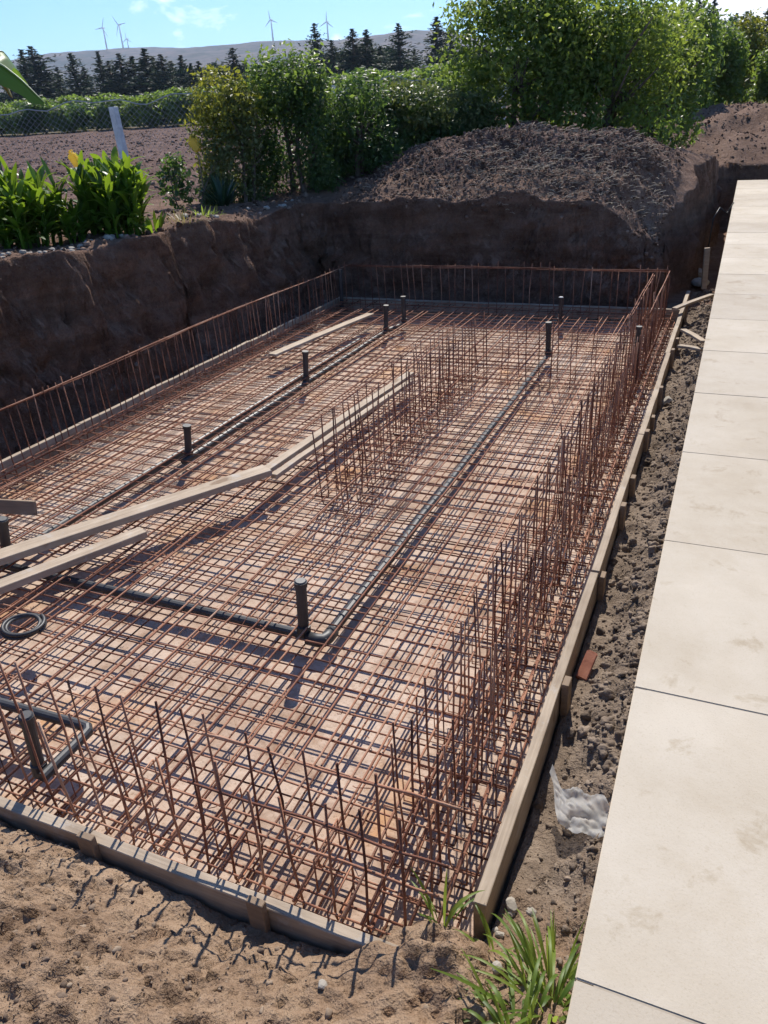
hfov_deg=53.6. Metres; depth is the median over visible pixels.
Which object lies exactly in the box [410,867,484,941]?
weed
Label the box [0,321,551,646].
drain pipe
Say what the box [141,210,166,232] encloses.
grass tuft
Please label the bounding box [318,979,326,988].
stone
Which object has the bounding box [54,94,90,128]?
orchard bush
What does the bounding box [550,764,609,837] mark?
plastic sheet
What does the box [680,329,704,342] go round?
timber brace
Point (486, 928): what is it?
weed
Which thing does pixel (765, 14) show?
conifer
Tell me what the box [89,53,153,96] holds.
conifer
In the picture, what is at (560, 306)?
drain pipe
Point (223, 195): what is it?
strap leaf plant
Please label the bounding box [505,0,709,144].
citrus tree
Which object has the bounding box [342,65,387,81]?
orchard bush
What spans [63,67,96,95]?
conifer
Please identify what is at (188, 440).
drain pipe
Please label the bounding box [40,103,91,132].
orchard bush
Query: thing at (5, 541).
drain pipe
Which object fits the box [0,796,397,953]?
formwork
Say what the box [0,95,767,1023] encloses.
ground
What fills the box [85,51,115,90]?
conifer
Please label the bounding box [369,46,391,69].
conifer
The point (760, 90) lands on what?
citrus tree
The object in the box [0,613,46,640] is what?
hose coil
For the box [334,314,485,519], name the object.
starter bar row
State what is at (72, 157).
flower
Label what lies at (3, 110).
orchard bush
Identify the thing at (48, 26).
sky
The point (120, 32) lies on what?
wind turbine
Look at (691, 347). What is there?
timber brace
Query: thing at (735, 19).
citrus tree
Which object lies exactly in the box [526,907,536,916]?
stone
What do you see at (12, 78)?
banana plant
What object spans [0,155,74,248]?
canna plant
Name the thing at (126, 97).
orchard bush
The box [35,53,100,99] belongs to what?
conifer
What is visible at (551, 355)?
starter bar row
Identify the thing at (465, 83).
orchard bush
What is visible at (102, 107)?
orchard bush
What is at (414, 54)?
conifer
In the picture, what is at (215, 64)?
broadleaf tree
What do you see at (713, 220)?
cable
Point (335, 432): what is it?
starter bar row
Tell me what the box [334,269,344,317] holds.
drain pipe
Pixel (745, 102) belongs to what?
grass
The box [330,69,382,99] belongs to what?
orchard bush
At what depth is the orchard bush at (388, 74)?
46.50 m
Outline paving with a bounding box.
[566,180,767,1023]
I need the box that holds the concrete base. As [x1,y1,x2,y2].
[0,311,674,940]
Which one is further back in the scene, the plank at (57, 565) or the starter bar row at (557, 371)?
the starter bar row at (557, 371)
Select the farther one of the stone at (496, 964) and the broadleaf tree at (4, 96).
the broadleaf tree at (4, 96)
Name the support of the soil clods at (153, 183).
on the ground at (76, 311)
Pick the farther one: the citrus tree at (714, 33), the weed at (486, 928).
the citrus tree at (714, 33)
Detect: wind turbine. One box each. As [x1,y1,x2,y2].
[95,21,107,48]
[112,16,124,47]
[265,11,276,40]
[320,13,332,39]
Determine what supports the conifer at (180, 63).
on the ground at (76, 311)
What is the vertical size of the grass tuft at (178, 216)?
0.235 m
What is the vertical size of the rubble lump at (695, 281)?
0.135 m
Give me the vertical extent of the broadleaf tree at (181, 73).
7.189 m
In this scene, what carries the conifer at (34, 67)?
on the ground at (76, 311)
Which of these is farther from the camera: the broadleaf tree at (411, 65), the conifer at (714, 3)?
the broadleaf tree at (411, 65)
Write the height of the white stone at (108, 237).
0.081 m
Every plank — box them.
[0,465,271,565]
[0,499,36,515]
[0,527,147,594]
[265,371,413,471]
[268,313,373,356]
[271,380,413,478]
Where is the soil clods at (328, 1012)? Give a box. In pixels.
[0,828,560,1023]
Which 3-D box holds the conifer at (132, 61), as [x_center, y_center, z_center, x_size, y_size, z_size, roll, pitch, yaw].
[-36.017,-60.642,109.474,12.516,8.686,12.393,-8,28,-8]
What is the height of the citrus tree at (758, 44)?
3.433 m
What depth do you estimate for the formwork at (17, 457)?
8.12 m
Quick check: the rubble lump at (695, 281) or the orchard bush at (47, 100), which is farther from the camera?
the orchard bush at (47, 100)
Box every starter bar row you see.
[0,265,349,494]
[0,661,459,924]
[0,706,448,932]
[312,322,463,506]
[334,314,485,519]
[340,261,668,322]
[374,271,660,864]
[400,271,672,905]
[483,312,619,385]
[484,320,597,393]
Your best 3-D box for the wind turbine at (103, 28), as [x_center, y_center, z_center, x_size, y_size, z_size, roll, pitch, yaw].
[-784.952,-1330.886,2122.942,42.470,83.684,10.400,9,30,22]
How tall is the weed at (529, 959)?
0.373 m
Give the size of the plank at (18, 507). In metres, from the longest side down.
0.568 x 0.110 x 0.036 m
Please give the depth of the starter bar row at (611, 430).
4.16 m
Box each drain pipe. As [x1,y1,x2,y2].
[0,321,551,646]
[0,338,361,547]
[0,697,92,781]
[181,296,406,464]
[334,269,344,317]
[557,296,563,324]
[633,326,642,372]
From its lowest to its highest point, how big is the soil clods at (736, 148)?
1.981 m
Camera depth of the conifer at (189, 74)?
100.58 m
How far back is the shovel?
11.92 m
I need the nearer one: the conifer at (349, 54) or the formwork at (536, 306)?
the formwork at (536, 306)
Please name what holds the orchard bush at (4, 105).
on the ground at (76, 311)
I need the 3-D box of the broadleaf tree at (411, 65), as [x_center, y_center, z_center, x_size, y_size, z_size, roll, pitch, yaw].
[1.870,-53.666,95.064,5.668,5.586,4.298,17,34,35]
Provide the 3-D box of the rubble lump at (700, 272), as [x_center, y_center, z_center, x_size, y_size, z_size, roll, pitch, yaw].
[5.242,-3.987,12.717,0.307,0.192,0.258,9,30,22]
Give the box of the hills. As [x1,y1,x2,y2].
[0,30,540,94]
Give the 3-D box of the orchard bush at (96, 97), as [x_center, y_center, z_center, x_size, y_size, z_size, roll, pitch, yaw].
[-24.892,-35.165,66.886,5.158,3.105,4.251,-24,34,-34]
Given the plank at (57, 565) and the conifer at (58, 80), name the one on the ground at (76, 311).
the conifer at (58, 80)
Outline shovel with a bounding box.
[189,136,206,204]
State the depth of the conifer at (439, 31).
90.46 m
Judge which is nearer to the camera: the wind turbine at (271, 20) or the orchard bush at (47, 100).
the orchard bush at (47, 100)
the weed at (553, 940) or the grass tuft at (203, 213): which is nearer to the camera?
the weed at (553, 940)
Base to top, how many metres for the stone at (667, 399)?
0.095 m
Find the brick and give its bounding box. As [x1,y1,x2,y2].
[576,650,597,680]
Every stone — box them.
[103,235,113,239]
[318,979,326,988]
[492,960,502,975]
[495,931,504,938]
[505,896,517,912]
[507,909,514,916]
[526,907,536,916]
[662,396,673,404]
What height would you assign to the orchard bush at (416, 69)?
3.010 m
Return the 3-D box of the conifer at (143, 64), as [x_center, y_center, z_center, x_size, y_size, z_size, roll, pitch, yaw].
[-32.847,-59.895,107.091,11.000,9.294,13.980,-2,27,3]
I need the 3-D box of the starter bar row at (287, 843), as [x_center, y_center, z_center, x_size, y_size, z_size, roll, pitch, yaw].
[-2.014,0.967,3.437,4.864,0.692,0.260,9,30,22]
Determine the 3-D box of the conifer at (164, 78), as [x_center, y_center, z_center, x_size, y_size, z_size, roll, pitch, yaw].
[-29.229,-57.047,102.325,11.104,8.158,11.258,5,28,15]
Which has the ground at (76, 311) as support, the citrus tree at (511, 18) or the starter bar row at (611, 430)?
the citrus tree at (511, 18)
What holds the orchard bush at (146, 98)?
on the ground at (76, 311)
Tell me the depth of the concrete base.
4.60 m
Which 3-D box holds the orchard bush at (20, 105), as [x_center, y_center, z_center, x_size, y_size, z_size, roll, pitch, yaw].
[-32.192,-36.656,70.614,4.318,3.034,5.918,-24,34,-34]
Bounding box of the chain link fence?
[0,71,580,172]
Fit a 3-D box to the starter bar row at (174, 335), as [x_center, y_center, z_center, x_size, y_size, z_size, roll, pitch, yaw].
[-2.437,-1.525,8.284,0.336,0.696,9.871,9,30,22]
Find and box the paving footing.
[593,393,767,1023]
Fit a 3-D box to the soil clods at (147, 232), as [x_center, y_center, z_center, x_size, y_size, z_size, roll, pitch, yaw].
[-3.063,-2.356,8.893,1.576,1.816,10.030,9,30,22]
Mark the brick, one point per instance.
(587, 664)
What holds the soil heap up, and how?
on the ground at (76, 311)
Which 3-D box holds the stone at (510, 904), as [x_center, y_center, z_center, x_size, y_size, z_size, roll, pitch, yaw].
[0.481,1.480,2.862,0.060,0.032,0.053,29,35,22]
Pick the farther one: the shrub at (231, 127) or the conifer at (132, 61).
the conifer at (132, 61)
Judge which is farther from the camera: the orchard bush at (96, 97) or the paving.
the orchard bush at (96, 97)
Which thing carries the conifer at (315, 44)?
on the ground at (76, 311)
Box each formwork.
[0,297,339,486]
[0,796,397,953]
[343,297,680,324]
[473,291,689,941]
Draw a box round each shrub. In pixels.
[154,151,216,211]
[178,58,270,205]
[237,38,354,196]
[299,69,403,180]
[338,72,466,165]
[407,83,517,142]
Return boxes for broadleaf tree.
[0,90,13,102]
[171,65,196,89]
[203,61,228,73]
[207,66,246,87]
[310,48,350,76]
[344,43,396,68]
[385,59,416,73]
[452,45,491,65]
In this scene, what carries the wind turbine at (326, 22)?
on the hills
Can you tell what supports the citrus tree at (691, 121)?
on the ground at (76, 311)
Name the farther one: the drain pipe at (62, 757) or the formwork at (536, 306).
the formwork at (536, 306)
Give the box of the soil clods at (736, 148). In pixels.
[654,101,767,168]
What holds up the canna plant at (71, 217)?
on the ground at (76, 311)
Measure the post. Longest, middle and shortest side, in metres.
0.620 x 0.080 x 0.050 m
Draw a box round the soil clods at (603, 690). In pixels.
[492,288,714,992]
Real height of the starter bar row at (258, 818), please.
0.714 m
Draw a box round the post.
[701,247,709,288]
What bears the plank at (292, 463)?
on the rebar mat at (316, 399)
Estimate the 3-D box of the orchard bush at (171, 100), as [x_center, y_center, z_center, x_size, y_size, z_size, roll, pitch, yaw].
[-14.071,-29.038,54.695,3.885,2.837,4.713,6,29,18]
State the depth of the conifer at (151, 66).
106.02 m
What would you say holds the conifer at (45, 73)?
on the ground at (76, 311)
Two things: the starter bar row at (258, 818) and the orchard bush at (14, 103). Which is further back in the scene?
the orchard bush at (14, 103)
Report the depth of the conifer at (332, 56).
94.38 m
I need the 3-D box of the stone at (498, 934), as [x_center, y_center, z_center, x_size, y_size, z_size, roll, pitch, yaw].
[0.415,1.518,2.730,0.035,0.025,0.030,8,29,21]
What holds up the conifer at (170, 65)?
on the ground at (76, 311)
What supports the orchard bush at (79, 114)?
on the ground at (76, 311)
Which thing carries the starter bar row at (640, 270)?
on the concrete base
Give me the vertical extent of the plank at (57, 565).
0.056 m
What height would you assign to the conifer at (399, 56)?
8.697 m
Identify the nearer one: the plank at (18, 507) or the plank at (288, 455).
the plank at (18, 507)
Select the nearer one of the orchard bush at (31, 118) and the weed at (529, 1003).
the weed at (529, 1003)
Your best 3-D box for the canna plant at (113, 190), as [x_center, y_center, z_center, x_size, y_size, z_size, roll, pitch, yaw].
[-3.254,-3.778,9.040,1.137,1.014,1.133,-2,27,3]
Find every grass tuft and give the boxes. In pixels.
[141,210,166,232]
[162,207,209,222]
[183,204,220,216]
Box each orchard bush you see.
[0,102,14,135]
[0,107,37,135]
[5,96,44,108]
[6,101,66,133]
[11,101,46,130]
[40,97,62,130]
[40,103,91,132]
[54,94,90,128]
[63,99,111,130]
[68,92,115,122]
[86,96,135,129]
[112,94,136,124]
[119,96,152,127]
[136,91,181,126]
[160,86,204,124]
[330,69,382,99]
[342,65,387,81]
[369,71,410,96]
[396,66,453,102]
[398,63,446,77]
[444,71,494,99]
[475,65,540,99]
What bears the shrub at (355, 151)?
on the ground at (76, 311)
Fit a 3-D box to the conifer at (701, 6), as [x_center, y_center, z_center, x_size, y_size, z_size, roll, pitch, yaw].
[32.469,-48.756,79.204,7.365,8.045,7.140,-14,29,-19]
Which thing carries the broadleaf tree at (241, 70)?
on the ground at (76, 311)
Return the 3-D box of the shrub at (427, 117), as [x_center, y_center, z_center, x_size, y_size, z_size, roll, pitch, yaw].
[0.356,-7.112,14.140,2.601,1.841,2.080,9,30,22]
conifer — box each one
[0,46,92,102]
[0,49,51,101]
[33,63,69,99]
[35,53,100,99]
[47,67,71,99]
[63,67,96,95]
[79,61,132,96]
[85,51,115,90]
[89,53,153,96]
[102,56,148,94]
[123,56,170,95]
[125,48,177,95]
[127,54,184,95]
[168,61,174,81]
[171,55,187,87]
[179,63,208,88]
[189,61,212,87]
[211,48,252,85]
[297,23,341,70]
[317,40,359,76]
[319,29,373,72]
[343,29,390,73]
[367,23,441,72]
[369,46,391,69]
[397,16,462,69]
[410,49,424,68]
[428,25,461,64]
[691,0,707,12]
[708,0,723,21]
[748,9,767,40]
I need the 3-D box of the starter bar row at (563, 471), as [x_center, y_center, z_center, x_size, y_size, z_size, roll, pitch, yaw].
[1.802,-0.860,6.483,0.260,0.714,8.928,9,30,22]
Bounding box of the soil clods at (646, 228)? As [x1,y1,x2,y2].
[334,120,686,299]
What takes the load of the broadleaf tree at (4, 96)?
on the ground at (76, 311)
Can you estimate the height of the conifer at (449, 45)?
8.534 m
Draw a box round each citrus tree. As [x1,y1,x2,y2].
[425,0,615,130]
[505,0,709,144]
[591,0,714,148]
[617,0,729,115]
[677,18,759,112]
[706,12,745,38]
[728,7,767,102]
[739,46,767,102]
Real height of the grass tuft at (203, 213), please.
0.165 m
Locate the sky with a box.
[0,0,767,59]
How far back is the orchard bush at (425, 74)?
46.02 m
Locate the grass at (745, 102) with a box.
[726,98,767,104]
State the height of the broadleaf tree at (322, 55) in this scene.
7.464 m
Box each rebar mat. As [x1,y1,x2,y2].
[0,299,675,934]
[0,308,674,937]
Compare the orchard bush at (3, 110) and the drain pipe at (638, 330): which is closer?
the drain pipe at (638, 330)
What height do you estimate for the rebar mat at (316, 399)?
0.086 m
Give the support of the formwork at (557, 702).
on the ground at (76, 311)
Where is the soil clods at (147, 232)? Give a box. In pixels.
[0,192,356,457]
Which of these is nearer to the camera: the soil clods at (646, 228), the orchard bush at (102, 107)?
the soil clods at (646, 228)
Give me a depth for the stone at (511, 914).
2.84 m
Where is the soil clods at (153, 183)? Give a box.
[0,124,442,200]
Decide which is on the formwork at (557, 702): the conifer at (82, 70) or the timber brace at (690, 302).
the timber brace at (690, 302)
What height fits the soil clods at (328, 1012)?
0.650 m
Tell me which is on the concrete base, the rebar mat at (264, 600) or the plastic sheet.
the rebar mat at (264, 600)
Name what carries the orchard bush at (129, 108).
on the ground at (76, 311)
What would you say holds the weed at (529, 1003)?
on the ground at (76, 311)
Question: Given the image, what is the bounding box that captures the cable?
[708,202,733,246]
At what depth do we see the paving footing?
1.60 m
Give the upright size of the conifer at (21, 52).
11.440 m
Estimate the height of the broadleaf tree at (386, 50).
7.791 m
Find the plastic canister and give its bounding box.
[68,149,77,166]
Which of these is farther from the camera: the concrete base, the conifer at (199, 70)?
the conifer at (199, 70)
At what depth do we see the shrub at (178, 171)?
10.87 m
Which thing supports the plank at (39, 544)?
on the rebar mat at (316, 399)
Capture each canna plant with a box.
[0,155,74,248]
[48,190,106,243]
[55,146,158,237]
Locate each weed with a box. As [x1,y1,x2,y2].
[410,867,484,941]
[430,908,580,1023]
[456,948,566,1023]
[471,902,535,951]
[500,907,586,1007]
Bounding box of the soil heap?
[364,120,673,235]
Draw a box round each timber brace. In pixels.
[672,294,713,309]
[677,344,702,351]
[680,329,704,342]
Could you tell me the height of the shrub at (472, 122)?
1.759 m
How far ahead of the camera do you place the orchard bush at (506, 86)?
50.51 m
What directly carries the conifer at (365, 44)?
on the ground at (76, 311)
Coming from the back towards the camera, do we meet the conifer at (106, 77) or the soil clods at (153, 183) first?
the conifer at (106, 77)
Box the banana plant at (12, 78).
[0,50,44,175]
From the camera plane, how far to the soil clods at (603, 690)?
4.25 m
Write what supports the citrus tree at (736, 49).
on the ground at (76, 311)
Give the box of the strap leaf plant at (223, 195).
[192,174,250,205]
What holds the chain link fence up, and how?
on the ground at (76, 311)
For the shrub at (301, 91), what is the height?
2.710 m
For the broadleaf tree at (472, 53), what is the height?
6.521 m
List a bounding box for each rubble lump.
[691,277,709,286]
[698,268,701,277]
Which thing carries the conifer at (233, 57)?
on the ground at (76, 311)
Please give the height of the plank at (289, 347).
0.036 m

